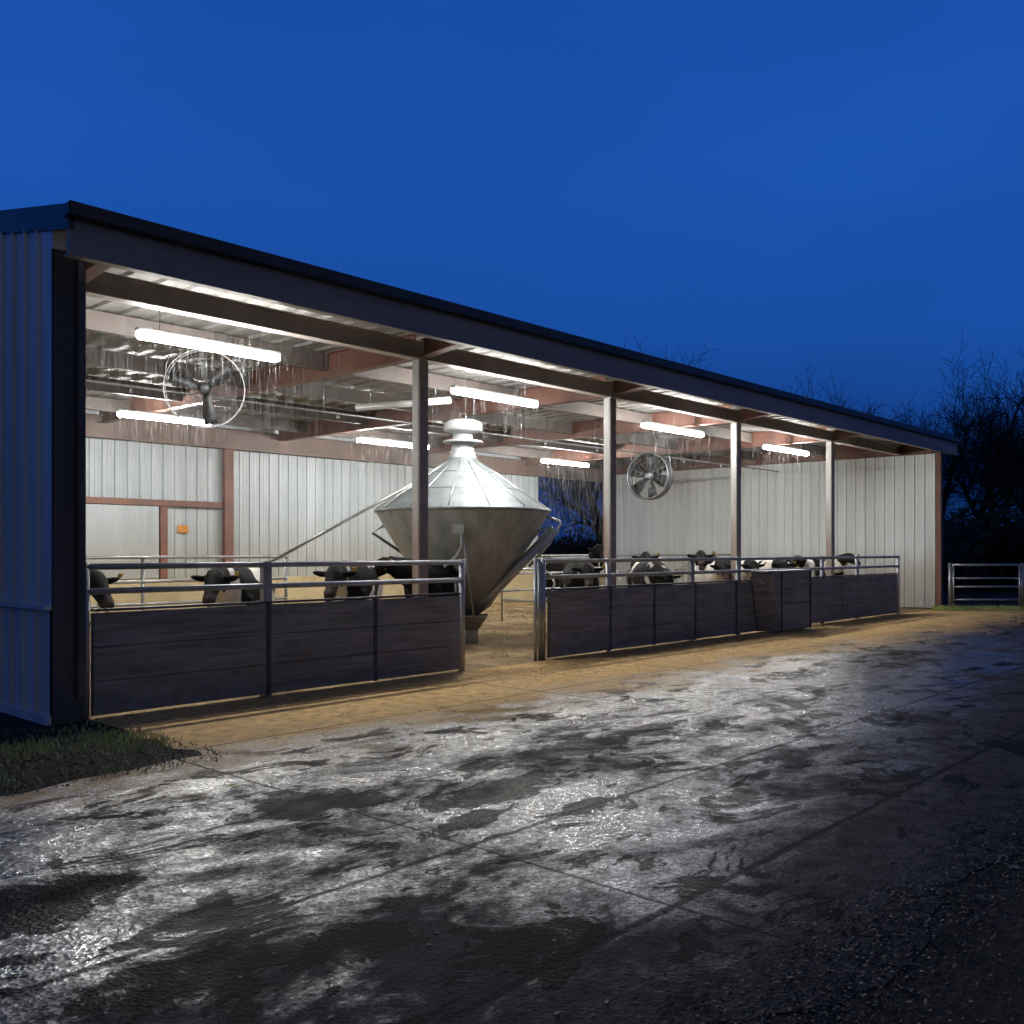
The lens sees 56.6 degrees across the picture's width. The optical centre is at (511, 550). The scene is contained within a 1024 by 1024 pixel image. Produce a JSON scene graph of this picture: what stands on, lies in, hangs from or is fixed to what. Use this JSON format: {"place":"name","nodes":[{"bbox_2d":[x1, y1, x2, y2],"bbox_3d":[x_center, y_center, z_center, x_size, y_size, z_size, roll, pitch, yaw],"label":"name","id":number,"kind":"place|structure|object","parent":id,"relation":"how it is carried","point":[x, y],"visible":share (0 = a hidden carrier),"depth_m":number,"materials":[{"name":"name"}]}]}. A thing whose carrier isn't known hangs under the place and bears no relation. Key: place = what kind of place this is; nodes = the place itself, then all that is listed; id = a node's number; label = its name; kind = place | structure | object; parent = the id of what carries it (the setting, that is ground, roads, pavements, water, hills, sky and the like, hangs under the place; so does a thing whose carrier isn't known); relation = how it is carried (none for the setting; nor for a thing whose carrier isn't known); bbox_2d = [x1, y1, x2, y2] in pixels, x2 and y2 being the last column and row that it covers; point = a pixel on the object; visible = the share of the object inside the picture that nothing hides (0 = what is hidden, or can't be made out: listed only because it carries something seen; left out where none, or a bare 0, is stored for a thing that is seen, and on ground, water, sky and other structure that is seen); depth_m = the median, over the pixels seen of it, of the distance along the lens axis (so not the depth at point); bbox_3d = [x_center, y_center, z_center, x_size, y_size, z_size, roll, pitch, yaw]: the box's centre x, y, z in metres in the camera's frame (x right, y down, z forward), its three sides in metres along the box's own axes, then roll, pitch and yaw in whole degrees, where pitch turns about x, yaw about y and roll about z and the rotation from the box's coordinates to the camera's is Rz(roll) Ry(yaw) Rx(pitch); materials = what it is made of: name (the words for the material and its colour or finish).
{"place":"outdoors","nodes":[
{"label":"outdoors","id":0,"kind":"place"},
{"bbox_2d":[52,602,931,724],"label":"barn floor","id":1,"kind":"structure","parent":0,"point":[474,660],"depth_m":15.90,"materials":[{"name":"beige concrete"}]},
{"bbox_2d":[90,570,123,611],"bbox_3d":[-5.346,0.882,11.114,2.674,1.436,0.722,0,0,40],"label":"cow","id":2,"kind":"object","parent":1,"relation":"on","point":[98,579],"visible":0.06,"depth_m":10.33},
{"bbox_2d":[86,555,287,625],"bbox_3d":[-5.682,0.842,15.564,1.605,1.516,5.757,0,0,42],"label":"pen rail","id":3,"kind":"object","parent":1,"relation":"on","point":[142,581],"visible":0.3,"depth_m":16.30,"materials":[{"name":"silver metal"}]},
{"bbox_2d":[191,568,274,606],"bbox_3d":[-3.653,0.882,12.465,0.722,1.436,2.674,0,0,-4],"label":"cow","id":4,"kind":"object","parent":1,"relation":"on","point":[215,576],"visible":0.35,"depth_m":11.90},
{"bbox_2d":[83,559,464,719],"bbox_3d":[-2.354,0.855,10.853,0.116,1.490,5.093,0,0,42],"label":"feed fence","id":5,"kind":"object","parent":1,"relation":"on","point":[151,659],"visible":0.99,"depth_m":10.37,"materials":[{"name":"grey wood"}]},
{"bbox_2d":[313,560,382,601],"bbox_3d":[-2.370,0.868,13.738,0.736,1.465,2.727,0,0,0],"label":"cow","id":6,"kind":"object","parent":1,"relation":"on","point":[343,573],"visible":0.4,"depth_m":13.21},
{"bbox_2d":[270,413,561,642],"bbox_3d":[-1.544,-0.433,16.640,4.667,4.066,3.150,0,0,-28],"label":"feed bin","id":7,"kind":"object","parent":1,"relation":"on","point":[485,522],"visible":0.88,"depth_m":16.15,"materials":[{"name":"silver metal"}]},
{"bbox_2d":[374,556,465,597],"bbox_3d":[-1.438,0.840,15.578,0.867,1.521,2.540,0,0,24],"label":"cow","id":8,"kind":"object","parent":1,"relation":"on","point":[405,571],"visible":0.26,"depth_m":15.03},
{"bbox_2d":[0,200,960,725],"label":"cattle barn","id":9,"kind":"structure","parent":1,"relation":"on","point":[86,290],"depth_m":18.08,"materials":[{"name":"metal"}]},
{"bbox_2d":[86,504,158,578],"bbox_3d":[-10.047,-0.195,19.082,0.045,1.610,6.200,0,0,42],"label":"door leaf","id":10,"kind":"structure","parent":9,"relation":"in","point":[111,530],"depth_m":20.75,"materials":[{"name":"metal"}]},
{"bbox_2d":[116,396,209,425],"bbox_3d":[-6.689,-2.792,18.349,0.124,0.575,1.920,0,0,42],"label":"strip light","id":11,"kind":"object","parent":9,"relation":"hanging from","point":[149,416],"visible":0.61,"depth_m":18.17,"materials":[{"name":"white plastic"}]},
{"bbox_2d":[178,525,187,532],"bbox_3d":[-7.559,-0.505,21.837,0.012,0.170,0.260,0,0,42],"label":"notice sign","id":12,"kind":"object","parent":9,"relation":"attached to","point":[182,528],"visible":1,"depth_m":21.83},
{"bbox_2d":[163,337,244,427],"bbox_3d":[-4.391,-2.399,13.609,1.102,1.325,0.663,0,0,-14],"label":"barn fan","id":13,"kind":"object","parent":9,"relation":"hanging from","point":[225,373],"visible":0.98,"depth_m":13.50},
{"bbox_2d":[135,310,280,361],"bbox_3d":[-3.752,-2.792,11.885,0.124,0.575,1.962,0,0,42],"label":"strip light","id":14,"kind":"object","parent":9,"relation":"hanging from","point":[165,337],"visible":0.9,"depth_m":11.77,"materials":[{"name":"white plastic"}]},
{"bbox_2d":[356,430,429,448],"bbox_3d":[-2.802,-2.792,22.599,0.124,0.575,2.210,0,0,42],"label":"strip light","id":15,"kind":"object","parent":9,"relation":"hanging from","point":[368,439],"visible":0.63,"depth_m":22.32,"materials":[{"name":"white plastic"}]},
{"bbox_2d":[355,381,451,410],"bbox_3d":[-1.950,-2.818,16.902,1.921,0.540,0.124,0,0,25],"label":"tube light","id":16,"kind":"object","parent":9,"relation":"hanging from","point":[400,404],"visible":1,"depth_m":16.91,"materials":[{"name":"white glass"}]},
{"bbox_2d":[86,379,778,471],"bbox_3d":[0.405,-2.715,20.771,0.060,0.710,23.200,0,0,42],"label":"water pipe","id":17,"kind":"object","parent":9,"relation":"hanging from","point":[232,399],"visible":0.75,"depth_m":17.24,"materials":[{"name":"grey metal"}]},
{"bbox_2d":[450,371,537,406],"bbox_3d":[-0.260,-2.792,15.821,0.124,0.575,2.048,0,0,42],"label":"strip light","id":18,"kind":"object","parent":9,"relation":"hanging from","point":[488,395],"visible":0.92,"depth_m":15.71,"materials":[{"name":"white plastic"}]},
{"bbox_2d":[540,458,588,466],"bbox_3d":[1.557,-2.792,27.587,0.124,0.575,2.148,0,0,42],"label":"strip light","id":19,"kind":"object","parent":9,"relation":"hanging from","point":[564,462],"visible":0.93,"depth_m":27.50,"materials":[{"name":"white plastic"}]},
{"bbox_2d":[626,431,673,499],"bbox_3d":[3.358,-2.139,22.703,1.138,1.843,0.635,0,0,37],"label":"barn fan","id":20,"kind":"object","parent":9,"relation":"hanging from","point":[651,471],"visible":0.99,"depth_m":22.57},
{"bbox_2d":[641,416,703,436],"bbox_3d":[3.411,-2.792,20.043,0.124,0.575,2.302,0,0,42],"label":"strip light","id":21,"kind":"object","parent":9,"relation":"hanging from","point":[669,428],"visible":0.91,"depth_m":19.93,"materials":[{"name":"white plastic"}]},
{"bbox_2d":[763,443,808,455],"bbox_3d":[6.966,-2.792,24.093,0.124,0.575,2.345,0,0,42],"label":"strip light","id":22,"kind":"object","parent":9,"relation":"hanging from","point":[801,451],"visible":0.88,"depth_m":23.96,"materials":[{"name":"white plastic"}]},
{"bbox_2d":[465,601,546,667],"bbox_3d":[0.140,1.541,21.819,11.023,0.105,15.504,0,0,42],"label":"straw bedding","id":23,"kind":"object","parent":1,"relation":"on","point":[505,632],"visible":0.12,"depth_m":18.42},
{"bbox_2d":[546,544,603,603],"bbox_3d":[1.661,0.717,23.672,0.750,1.767,2.555,0,0,-36],"label":"cow","id":24,"kind":"object","parent":1,"relation":"on","point":[597,551],"visible":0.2,"depth_m":23.80},
{"bbox_2d":[559,563,604,589],"bbox_3d":[1.312,0.882,17.782,0.722,1.436,2.674,0,0,-2],"label":"cow","id":25,"kind":"object","parent":1,"relation":"on","point":[579,568],"visible":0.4,"depth_m":17.27},
{"bbox_2d":[501,554,730,621],"bbox_3d":[3.581,0.842,24.506,1.605,1.516,12.057,0,0,42],"label":"pen rail","id":26,"kind":"object","parent":1,"relation":"on","point":[560,572],"visible":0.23,"depth_m":22.72,"materials":[{"name":"silver metal"}]},
{"bbox_2d":[632,551,663,562],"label":"cow","id":27,"kind":"object","parent":1,"relation":"on","point":[645,554],"visible":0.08,"depth_m":20.70},
{"bbox_2d":[627,562,682,586],"bbox_3d":[2.893,0.883,19.512,0.741,1.434,2.584,0,0,-4],"label":"cow","id":28,"kind":"object","parent":1,"relation":"on","point":[647,567],"visible":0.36,"depth_m":19.02},
{"bbox_2d":[686,550,718,579],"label":"cow","id":29,"kind":"object","parent":1,"relation":"on","point":[700,554],"visible":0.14,"depth_m":20.98},
{"bbox_2d":[684,561,730,583],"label":"cow","id":30,"kind":"object","parent":1,"relation":"on","point":[716,565],"visible":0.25,"depth_m":20.61},
{"bbox_2d":[534,555,899,660],"bbox_3d":[4.825,0.843,19.238,0.839,1.514,14.120,0,0,42],"label":"feed fence","id":31,"kind":"object","parent":1,"relation":"on","point":[607,617],"visible":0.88,"depth_m":16.33,"materials":[{"name":"grey wood"}]},
{"bbox_2d":[726,560,766,581],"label":"cow","id":32,"kind":"object","parent":1,"relation":"on","point":[749,564],"visible":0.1,"depth_m":21.45},
{"bbox_2d":[755,560,796,568],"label":"cow","id":33,"kind":"object","parent":1,"relation":"on","point":[771,564],"visible":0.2,"depth_m":22.77},
{"bbox_2d":[786,555,817,575],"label":"cow","id":34,"kind":"object","parent":1,"relation":"on","point":[805,563],"visible":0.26,"depth_m":24.23},
{"bbox_2d":[812,553,860,577],"bbox_3d":[8.960,0.828,26.654,0.750,1.544,2.683,0,0,-7],"label":"cow","id":35,"kind":"object","parent":1,"relation":"on","point":[841,562],"visible":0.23,"depth_m":26.02},
{"bbox_2d":[0,573,1023,1023],"bbox_3d":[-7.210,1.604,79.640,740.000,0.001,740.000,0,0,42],"label":"ground","id":36,"kind":"structure","parent":0,"point":[1002,969],"depth_m":3.91,"materials":[{"name":"soil"}]},
{"bbox_2d":[0,719,217,792],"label":"soil clods","id":37,"kind":"object","parent":36,"relation":"on","point":[81,767],"visible":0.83,"depth_m":7.41,"materials":[{"name":"brown soil"}]},
{"bbox_2d":[0,718,223,798],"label":"grass","id":38,"kind":"structure","parent":36,"relation":"on","point":[99,740],"depth_m":7.66,"materials":[{"name":"green plant"}]},
{"bbox_2d":[0,610,1023,1023],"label":"concrete yard","id":39,"kind":"structure","parent":36,"relation":"on","point":[634,788],"depth_m":5.29,"materials":[{"name":"grey concrete"}]},
{"bbox_2d":[0,636,1017,1022],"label":"yard debris","id":40,"kind":"object","parent":39,"relation":"on","point":[500,858],"visible":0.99,"depth_m":5.69,"materials":[{"name":"brown plant"}]},
{"bbox_2d":[95,610,989,745],"bbox_3d":[5.201,1.580,16.314,3.884,0.035,23.354,0,0,42],"label":"spilled straw","id":41,"kind":"object","parent":39,"relation":"on","point":[736,637],"visible":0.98,"depth_m":13.64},
{"bbox_2d":[750,569,811,630],"bbox_3d":[5.394,0.974,18.966,0.380,1.192,1.930,0,0,42],"label":"hay feeder","id":42,"kind":"object","parent":39,"relation":"on","point":[783,600],"visible":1,"depth_m":18.58,"materials":[{"name":"grey wood"}]},
{"bbox_2d":[948,563,1023,608],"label":"field gate","id":43,"kind":"structure","parent":39,"relation":"on","point":[1020,586],"depth_m":25.78,"materials":[{"name":"silver metal"}]},
{"bbox_2d":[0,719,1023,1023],"bbox_3d":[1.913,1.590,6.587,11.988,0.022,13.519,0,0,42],"label":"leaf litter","id":44,"kind":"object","parent":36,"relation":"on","point":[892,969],"visible":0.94,"depth_m":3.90,"materials":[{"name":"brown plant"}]},
{"bbox_2d":[538,532,562,557],"bbox_3d":[0.860,0.349,39.831,2.872,2.704,3.615,0,0,30],"label":"evergreen shrub","id":45,"kind":"object","parent":36,"relation":"on","point":[548,551],"visible":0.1,"depth_m":39.95,"materials":[{"name":"green plant"}]},
{"bbox_2d":[538,525,594,557],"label":"evergreen shrub","id":46,"kind":"object","parent":36,"relation":"on","point":[573,538],"visible":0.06,"depth_m":41.42,"materials":[{"name":"green plant"}]},
{"bbox_2d":[538,466,601,543],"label":"bare tree","id":47,"kind":"object","parent":36,"relation":"on","point":[573,493],"visible":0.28,"depth_m":69.10,"materials":[{"name":"brown plant"}]},
{"bbox_2d":[550,532,601,566],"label":"evergreen shrub","id":48,"kind":"object","parent":36,"relation":"on","point":[569,547],"visible":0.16,"depth_m":40.61,"materials":[{"name":"green plant"}]},
{"bbox_2d":[569,523,601,565],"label":"evergreen shrub","id":49,"kind":"object","parent":36,"relation":"on","point":[596,540],"visible":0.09,"depth_m":42.22,"materials":[{"name":"green plant"}]},
{"bbox_2d":[539,331,709,505],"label":"bare tree","id":50,"kind":"object","parent":36,"relation":"on","point":[589,465],"visible":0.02,"depth_m":65.59,"materials":[{"name":"brown plant"}]},
{"bbox_2d":[567,333,712,542],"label":"bare tree","id":51,"kind":"object","parent":36,"relation":"on","point":[600,488],"visible":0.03,"depth_m":58.55,"materials":[{"name":"brown plant"}]},
{"bbox_2d":[558,536,948,554],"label":"wood","id":52,"kind":"object","parent":36,"relation":"on","point":[593,543],"depth_m":79.57,"materials":[{"name":"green plant"}]},
{"bbox_2d":[774,357,901,418],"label":"bare tree","id":53,"kind":"object","parent":36,"relation":"on","point":[869,411],"visible":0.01,"depth_m":57.59,"materials":[{"name":"brown plant"}]},
{"bbox_2d":[874,391,963,488],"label":"bare tree","id":54,"kind":"object","parent":36,"relation":"on","point":[912,417],"visible":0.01,"depth_m":68.64,"materials":[{"name":"brown plant"}]},
{"bbox_2d":[886,328,1023,582],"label":"bare tree","id":55,"kind":"object","parent":36,"relation":"on","point":[1001,449],"visible":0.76,"depth_m":44.94,"materials":[{"name":"brown plant"}]},
{"bbox_2d":[901,378,1023,521],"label":"bare tree","id":56,"kind":"object","parent":36,"relation":"on","point":[974,500],"visible":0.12,"depth_m":50.08,"materials":[{"name":"brown plant"}]},
{"bbox_2d":[943,500,1002,592],"bbox_3d":[17.190,-0.120,37.817,3.930,3.700,4.947,0,0,42],"label":"evergreen shrub","id":57,"kind":"object","parent":36,"relation":"on","point":[956,557],"visible":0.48,"depth_m":37.07,"materials":[{"name":"green plant"}]},
{"bbox_2d":[931,604,1023,610],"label":"verge grass","id":58,"kind":"structure","parent":36,"relation":"on","point":[975,608],"depth_m":25.52,"materials":[{"name":"green plant"}]},
{"bbox_2d":[932,369,1023,523],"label":"bare tree","id":59,"kind":"object","parent":36,"relation":"on","point":[975,493],"visible":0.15,"depth_m":50.05,"materials":[{"name":"brown plant"}]},
{"bbox_2d":[943,492,1023,588],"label":"evergreen shrub","id":60,"kind":"object","parent":36,"relation":"on","point":[976,523],"visible":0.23,"depth_m":39.66,"materials":[{"name":"green plant"}]},
{"bbox_2d":[948,514,1023,591],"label":"evergreen shrub","id":61,"kind":"object","parent":36,"relation":"on","point":[1019,561],"visible":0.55,"depth_m":38.53,"materials":[{"name":"green plant"}]},
{"bbox_2d":[958,502,1023,585],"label":"evergreen shrub","id":62,"kind":"object","parent":36,"relation":"on","point":[976,508],"visible":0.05,"depth_m":41.80,"materials":[{"name":"green plant"}]},
{"bbox_2d":[0,0,1023,552],"label":"sky","id":63,"kind":"structure","parent":0,"point":[775,186],"materials":[{"name":"blue"}]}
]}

